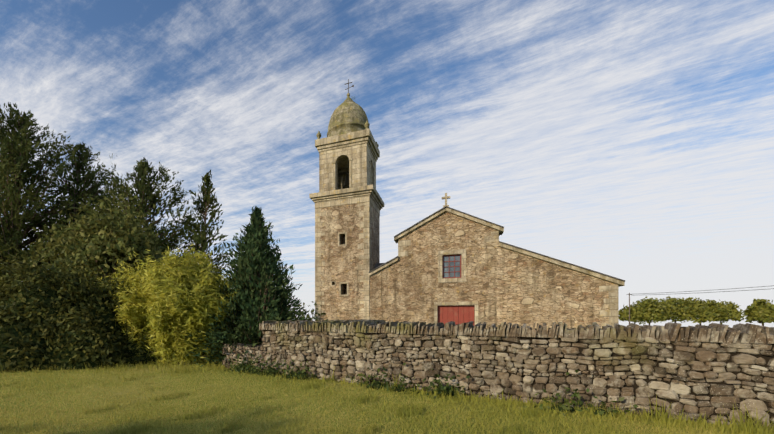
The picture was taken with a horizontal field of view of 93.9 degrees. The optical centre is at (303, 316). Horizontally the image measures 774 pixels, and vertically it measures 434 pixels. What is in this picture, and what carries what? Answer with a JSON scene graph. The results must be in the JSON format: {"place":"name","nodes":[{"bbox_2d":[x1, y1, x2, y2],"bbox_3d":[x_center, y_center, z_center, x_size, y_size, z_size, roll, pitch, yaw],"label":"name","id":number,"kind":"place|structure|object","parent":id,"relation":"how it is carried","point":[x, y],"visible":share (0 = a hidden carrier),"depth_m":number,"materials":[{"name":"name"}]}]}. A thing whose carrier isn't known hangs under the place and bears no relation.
{"place":"outdoors","nodes":[
{"label":"outdoors","id":0,"kind":"place"},
{"bbox_2d":[275,319,384,324],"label":"wall coping stones","id":1,"kind":"object","parent":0,"point":[378,321],"depth_m":16.79,"materials":[{"name":"grey stone"}]},
{"bbox_2d":[309,185,383,209],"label":"tower cornice","id":2,"kind":"structure","parent":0,"point":[371,191],"depth_m":24.98,"materials":[{"name":"beige stone"}]},
{"bbox_2d":[0,350,773,433],"bbox_3d":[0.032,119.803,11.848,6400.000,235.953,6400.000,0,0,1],"label":"ground","id":3,"kind":"structure","parent":0,"point":[167,377],"depth_m":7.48,"materials":[{"name":"green plant"}]},
{"bbox_2d":[0,114,85,286],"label":"tree","id":4,"kind":"object","parent":3,"relation":"on","point":[29,240],"visible":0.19,"depth_m":24.71,"materials":[{"name":"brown plant"}]},
{"bbox_2d":[0,102,112,292],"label":"tree","id":5,"kind":"object","parent":3,"relation":"on","point":[16,141],"visible":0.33,"depth_m":23.76,"materials":[{"name":"green plant"}]},
{"bbox_2d":[0,142,119,290],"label":"tree","id":6,"kind":"object","parent":3,"relation":"on","point":[87,154],"depth_m":26.33,"materials":[{"name":"green plant"}]},
{"bbox_2d":[48,183,114,285],"bbox_3d":[-17.407,-4.689,28.751,11.032,12.603,9.160,0,0,1],"label":"tree","id":7,"kind":"object","parent":3,"relation":"on","point":[90,204],"visible":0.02,"depth_m":28.65,"materials":[{"name":"green plant"}]},
{"bbox_2d":[0,243,168,373],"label":"hedge","id":8,"kind":"object","parent":3,"relation":"on","point":[10,285],"depth_m":13.05,"materials":[{"name":"green plant"}]},
{"bbox_2d":[20,186,170,285],"bbox_3d":[-11.156,-2.511,19.532,8.665,9.083,7.491,0,0,1],"label":"laurel tree","id":9,"kind":"object","parent":3,"relation":"on","point":[83,245],"depth_m":18.28,"materials":[{"name":"green plant"}]},
{"bbox_2d":[96,251,157,310],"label":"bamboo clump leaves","id":10,"kind":"object","parent":3,"relation":"on","point":[127,275],"visible":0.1,"depth_m":14.67,"materials":[{"name":"green plant"}]},
{"bbox_2d":[71,168,184,284],"bbox_3d":[-12.042,-4.271,24.046,10.570,12.209,7.781,0,0,1],"label":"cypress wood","id":11,"kind":"object","parent":3,"relation":"on","point":[149,219],"visible":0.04,"depth_m":23.71,"materials":[{"name":"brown plant"}]},
{"bbox_2d":[39,153,217,292],"bbox_3d":[-12.211,-4.531,24.001,12.735,12.187,9.426,0,0,1],"label":"tree","id":12,"kind":"object","parent":3,"relation":"on","point":[143,183],"visible":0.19,"depth_m":23.21,"materials":[{"name":"green plant"}]},
{"bbox_2d":[113,242,240,364],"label":"bamboo clump leaves","id":13,"kind":"object","parent":3,"relation":"on","point":[189,293],"visible":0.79,"depth_m":13.26,"materials":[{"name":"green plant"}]},
{"bbox_2d":[180,170,235,278],"bbox_3d":[-6.547,-4.051,23.860,3.572,11.759,5.264,0,0,-36],"label":"conifer tree","id":14,"kind":"object","parent":3,"relation":"on","point":[201,235],"depth_m":23.65,"materials":[{"name":"green plant"}]},
{"bbox_2d":[222,343,266,370],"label":"field wall stones","id":15,"kind":"object","parent":3,"relation":"on","point":[239,348],"depth_m":12.03,"materials":[{"name":"grey stone"}]},
{"bbox_2d":[184,205,327,366],"bbox_3d":[-1.708,-1.221,15.059,6.050,6.822,7.145,0,0,1],"label":"conifer tree","id":16,"kind":"object","parent":3,"relation":"on","point":[248,265],"depth_m":13.61,"materials":[{"name":"green plant"}]},
{"bbox_2d":[283,301,325,320],"bbox_3d":[0.109,0.797,14.383,2.279,3.204,2.300,0,0,39],"label":"shrub","id":17,"kind":"object","parent":3,"relation":"on","point":[308,317],"visible":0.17,"depth_m":14.26,"materials":[{"name":"green plant"}]},
{"bbox_2d":[315,203,379,320],"bbox_3d":[3.382,-2.884,26.810,4.000,10.021,3.666,0,0,23],"label":"tower shaft","id":18,"kind":"object","parent":3,"relation":"on","point":[342,263],"visible":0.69,"depth_m":25.21,"materials":[{"name":"beige stone"}]},
{"bbox_2d":[315,208,325,320],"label":"quoins","id":19,"kind":"object","parent":18,"relation":"attached to","point":[318,263],"depth_m":25.79,"materials":[{"name":"beige stone"}]},
{"bbox_2d":[338,232,346,246],"bbox_3d":[2.764,-5.488,25.171,0.664,0.999,0.195,0,0,23],"label":"window surround","id":20,"kind":"object","parent":18,"relation":"attached to","point":[340,233],"visible":0.83,"depth_m":25.08,"materials":[{"name":"beige stone"}]},
{"bbox_2d":[339,282,348,295],"bbox_3d":[2.865,-1.933,25.128,0.682,1.017,0.195,0,0,23],"label":"window surround","id":21,"kind":"object","parent":18,"relation":"attached to","point":[340,288],"visible":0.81,"depth_m":25.08,"materials":[{"name":"beige stone"}]},
{"bbox_2d":[315,195,379,215],"bbox_3d":[3.382,-8.128,26.810,4.060,0.467,3.726,0,0,23],"label":"frieze band","id":22,"kind":"object","parent":18,"relation":"attached to","point":[347,201],"visible":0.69,"depth_m":25.15,"materials":[{"name":"beige stone"}]},
{"bbox_2d":[319,143,375,191],"bbox_3d":[3.382,-10.513,26.810,3.540,3.174,3.206,0,0,23],"label":"belfry","id":23,"kind":"object","parent":18,"relation":"on","point":[361,156],"visible":0.69,"depth_m":25.62,"materials":[{"name":"stone"}]},
{"bbox_2d":[338,171,348,188],"bbox_3d":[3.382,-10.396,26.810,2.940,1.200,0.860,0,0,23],"label":"bell","id":24,"kind":"object","parent":23,"relation":"in","point":[346,184],"visible":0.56,"depth_m":26.70,"materials":[{"name":"brown metal"}]},
{"bbox_2d":[315,129,379,161],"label":"tower cornice","id":25,"kind":"structure","parent":23,"relation":"on","point":[345,140],"depth_m":25.22,"materials":[{"name":"beige stone"}]},
{"bbox_2d":[316,121,378,146],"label":"finials","id":26,"kind":"object","parent":25,"relation":"on","point":[366,125],"visible":0.42,"depth_m":25.84,"materials":[{"name":"beige stone"}]},
{"bbox_2d":[327,93,368,136],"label":"dome","id":27,"kind":"structure","parent":25,"relation":"on","point":[349,115],"depth_m":25.50,"materials":[{"name":"beige stone"}]},
{"bbox_2d":[332,158,373,189],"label":"pilasters","id":28,"kind":"object","parent":23,"relation":"attached to","point":[350,172],"visible":0.62,"depth_m":25.53,"materials":[{"name":"beige stone"}]},
{"bbox_2d":[357,202,371,319],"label":"quoins","id":29,"kind":"object","parent":18,"relation":"attached to","point":[365,257],"depth_m":24.43,"materials":[{"name":"beige stone"}]},
{"bbox_2d":[222,346,766,424],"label":"wall weeds","id":30,"kind":"object","parent":3,"relation":"on","point":[567,401],"depth_m":8.61,"materials":[{"name":"green plant"}]},
{"bbox_2d":[258,320,773,427],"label":"field wall stones","id":31,"kind":"object","parent":3,"relation":"on","point":[739,337],"depth_m":7.15,"materials":[{"name":"grey stone"}]},
{"bbox_2d":[626,293,631,323],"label":"utility pole","id":32,"kind":"object","parent":3,"relation":"on","point":[629,294],"visible":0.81,"depth_m":112.74,"materials":[{"name":"grey wood"}]},
{"bbox_2d":[642,286,765,293],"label":"power wire","id":33,"kind":"object","parent":32,"relation":"attached to","point":[703,290],"visible":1,"depth_m":97.58,"materials":[{"name":"black metal"}]},
{"bbox_2d":[653,288,773,294],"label":"power wire","id":34,"kind":"object","parent":32,"relation":"hanging from","point":[709,292],"visible":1,"depth_m":97.69,"materials":[{"name":"black metal"}]},
{"bbox_2d":[619,305,642,323],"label":"tree foliage","id":35,"kind":"object","parent":3,"relation":"on","point":[621,314],"depth_m":167.01,"materials":[{"name":"green plant"}]},
{"bbox_2d":[622,296,676,324],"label":"tree foliage","id":36,"kind":"object","parent":3,"relation":"on","point":[646,310],"depth_m":143.93,"materials":[{"name":"green plant"}]},
{"bbox_2d":[656,296,706,322],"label":"tree foliage","id":37,"kind":"object","parent":3,"relation":"on","point":[674,301],"depth_m":151.32,"materials":[{"name":"green plant"}]},
{"bbox_2d":[671,298,738,325],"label":"tree foliage","id":38,"kind":"object","parent":3,"relation":"on","point":[708,310],"depth_m":142.84,"materials":[{"name":"green plant"}]},
{"bbox_2d":[704,300,744,322],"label":"tree foliage","id":39,"kind":"object","parent":3,"relation":"on","point":[733,306],"depth_m":152.34,"materials":[{"name":"green plant"}]},
{"bbox_2d":[743,299,773,325],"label":"tree foliage","id":40,"kind":"object","parent":3,"relation":"on","point":[759,310],"depth_m":114.15,"materials":[{"name":"green plant"}]},
{"bbox_3d":[15.528,-1.516,30.505,11.587,7.285,18.070,0,0,23],"label":"church","id":41,"kind":"object","parent":3,"relation":"on","visible":0},
{"bbox_2d":[369,257,397,275],"bbox_3d":[5.562,-3.359,24.333,1.941,1.166,1.060,0,0,23],"label":"roof coping","id":42,"kind":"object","parent":41,"relation":"on","point":[383,266],"depth_m":23.84,"materials":[{"name":"stone"}]},
{"bbox_2d":[369,256,397,271],"bbox_3d":[5.547,-3.499,24.296,1.941,1.016,1.140,0,0,23],"label":"roof edge","id":43,"kind":"object","parent":42,"relation":"on","point":[383,264],"visible":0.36,"depth_m":23.76,"materials":[{"name":"grey stone"}]},
{"bbox_2d":[398,240,410,256],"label":"quoin stones","id":44,"kind":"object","parent":41,"relation":"attached to","point":[401,243],"depth_m":23.49,"materials":[{"name":"beige stone"}]},
{"bbox_2d":[394,208,445,243],"bbox_3d":[7.705,-5.976,23.427,3.212,1.840,1.060,0,0,23],"label":"gable coping","id":45,"kind":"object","parent":41,"relation":"on","point":[421,223],"depth_m":22.96,"materials":[{"name":"stone"}]},
{"bbox_2d":[394,206,445,236],"bbox_3d":[11.207,-6.115,31.712,3.212,1.690,19.210,0,0,23],"label":"roof edge","id":46,"kind":"object","parent":41,"relation":"on","point":[420,221],"visible":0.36,"depth_m":22.83,"materials":[{"name":"grey stone"}]},
{"bbox_2d":[442,193,449,206],"bbox_3d":[9.137,-7.431,22.691,0.520,0.980,0.400,0,0,23],"label":"gable cross","id":47,"kind":"object","parent":46,"relation":"on","point":[446,197],"visible":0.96,"depth_m":22.61,"materials":[{"name":"beige stone"}]},
{"bbox_2d":[438,249,465,282],"bbox_3d":[9.412,-3.168,22.456,1.632,2.059,0.320,0,0,23],"label":"window surround","id":48,"kind":"object","parent":41,"relation":"attached to","point":[462,252],"depth_m":22.29,"materials":[{"name":"beige stone"}]},
{"bbox_2d":[442,254,460,277],"bbox_3d":[9.438,-3.168,22.515,1.112,1.499,0.070,0,0,23],"label":"red window frame","id":49,"kind":"object","parent":48,"relation":"attached to","point":[443,261],"visible":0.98,"depth_m":22.49,"materials":[{"name":"red wood"}]},
{"bbox_2d":[444,256,459,276],"bbox_3d":[9.456,-3.168,22.560,1.092,1.479,0.034,0,0,23],"label":"window glass pane","id":50,"kind":"object","parent":49,"relation":"in","point":[449,270],"depth_m":22.55,"materials":[{"name":"glass"}]},
{"bbox_2d":[434,302,477,324],"bbox_3d":[9.636,0.333,22.393,2.556,2.486,0.380,0,0,23],"label":"door surround","id":51,"kind":"object","parent":41,"relation":"attached to","point":[437,304],"depth_m":22.29,"materials":[{"name":"beige stone"}]},
{"bbox_2d":[438,305,473,325],"bbox_3d":[9.666,0.448,22.463,2.144,2.256,0.056,0,0,23],"label":"door","id":52,"kind":"structure","parent":51,"relation":"in","point":[446,314],"depth_m":22.45,"materials":[{"name":"red wood"}]},
{"bbox_2d":[446,207,503,234],"bbox_3d":[10.664,-5.976,22.176,3.212,1.840,1.060,0,0,23],"label":"gable coping","id":53,"kind":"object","parent":41,"relation":"on","point":[485,223],"depth_m":21.67,"materials":[{"name":"stone"}]},
{"bbox_2d":[446,206,503,235],"bbox_3d":[14.166,-6.115,30.462,3.212,1.690,19.210,0,0,23],"label":"roof edge","id":54,"kind":"object","parent":41,"relation":"on","point":[475,217],"visible":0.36,"depth_m":21.62,"materials":[{"name":"grey stone"}]},
{"bbox_2d":[484,231,498,241],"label":"quoin stones","id":55,"kind":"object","parent":41,"relation":"attached to","point":[494,237],"depth_m":21.41,"materials":[{"name":"beige stone"}]},
{"bbox_2d":[499,242,624,286],"bbox_3d":[14.632,-3.039,20.499,5.906,2.802,1.060,0,0,23],"label":"roof coping","id":56,"kind":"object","parent":41,"relation":"attached to","point":[575,268],"depth_m":19.91,"materials":[{"name":"stone"}]},
{"bbox_2d":[499,241,624,281],"bbox_3d":[16.655,-3.179,25.284,5.906,2.652,11.610,0,0,23],"label":"slate roof","id":57,"kind":"object","parent":41,"relation":"attached to","point":[563,261],"visible":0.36,"depth_m":19.85,"materials":[{"name":"grey stone"}]},
{"bbox_2d":[599,285,618,328],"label":"quoins","id":58,"kind":"object","parent":41,"relation":"on","point":[612,312],"visible":0.35,"depth_m":19.19,"materials":[{"name":"beige stone"}]},
{"bbox_2d":[0,0,773,327],"label":"sky","id":59,"kind":"structure","parent":0,"point":[631,141],"materials":[{"name":"blue"}]},
{"bbox_2d":[369,212,617,333],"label":"church wall","id":60,"kind":"structure","parent":0,"point":[500,285],"depth_m":21.63,"materials":[{"name":"beige stone"}]},
{"bbox_3d":[-24.919,-5.674,24.475,12.957,15.000,9.618,0,0,1],"label":"cypress wood","id":61,"kind":"object","parent":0,"visible":0},
{"bbox_2d":[0,149,47,281],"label":"tree","id":62,"kind":"object","parent":61,"relation":"attached to","point":[25,229],"visible":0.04,"depth_m":25.27,"materials":[{"name":"green plant"}]}
]}

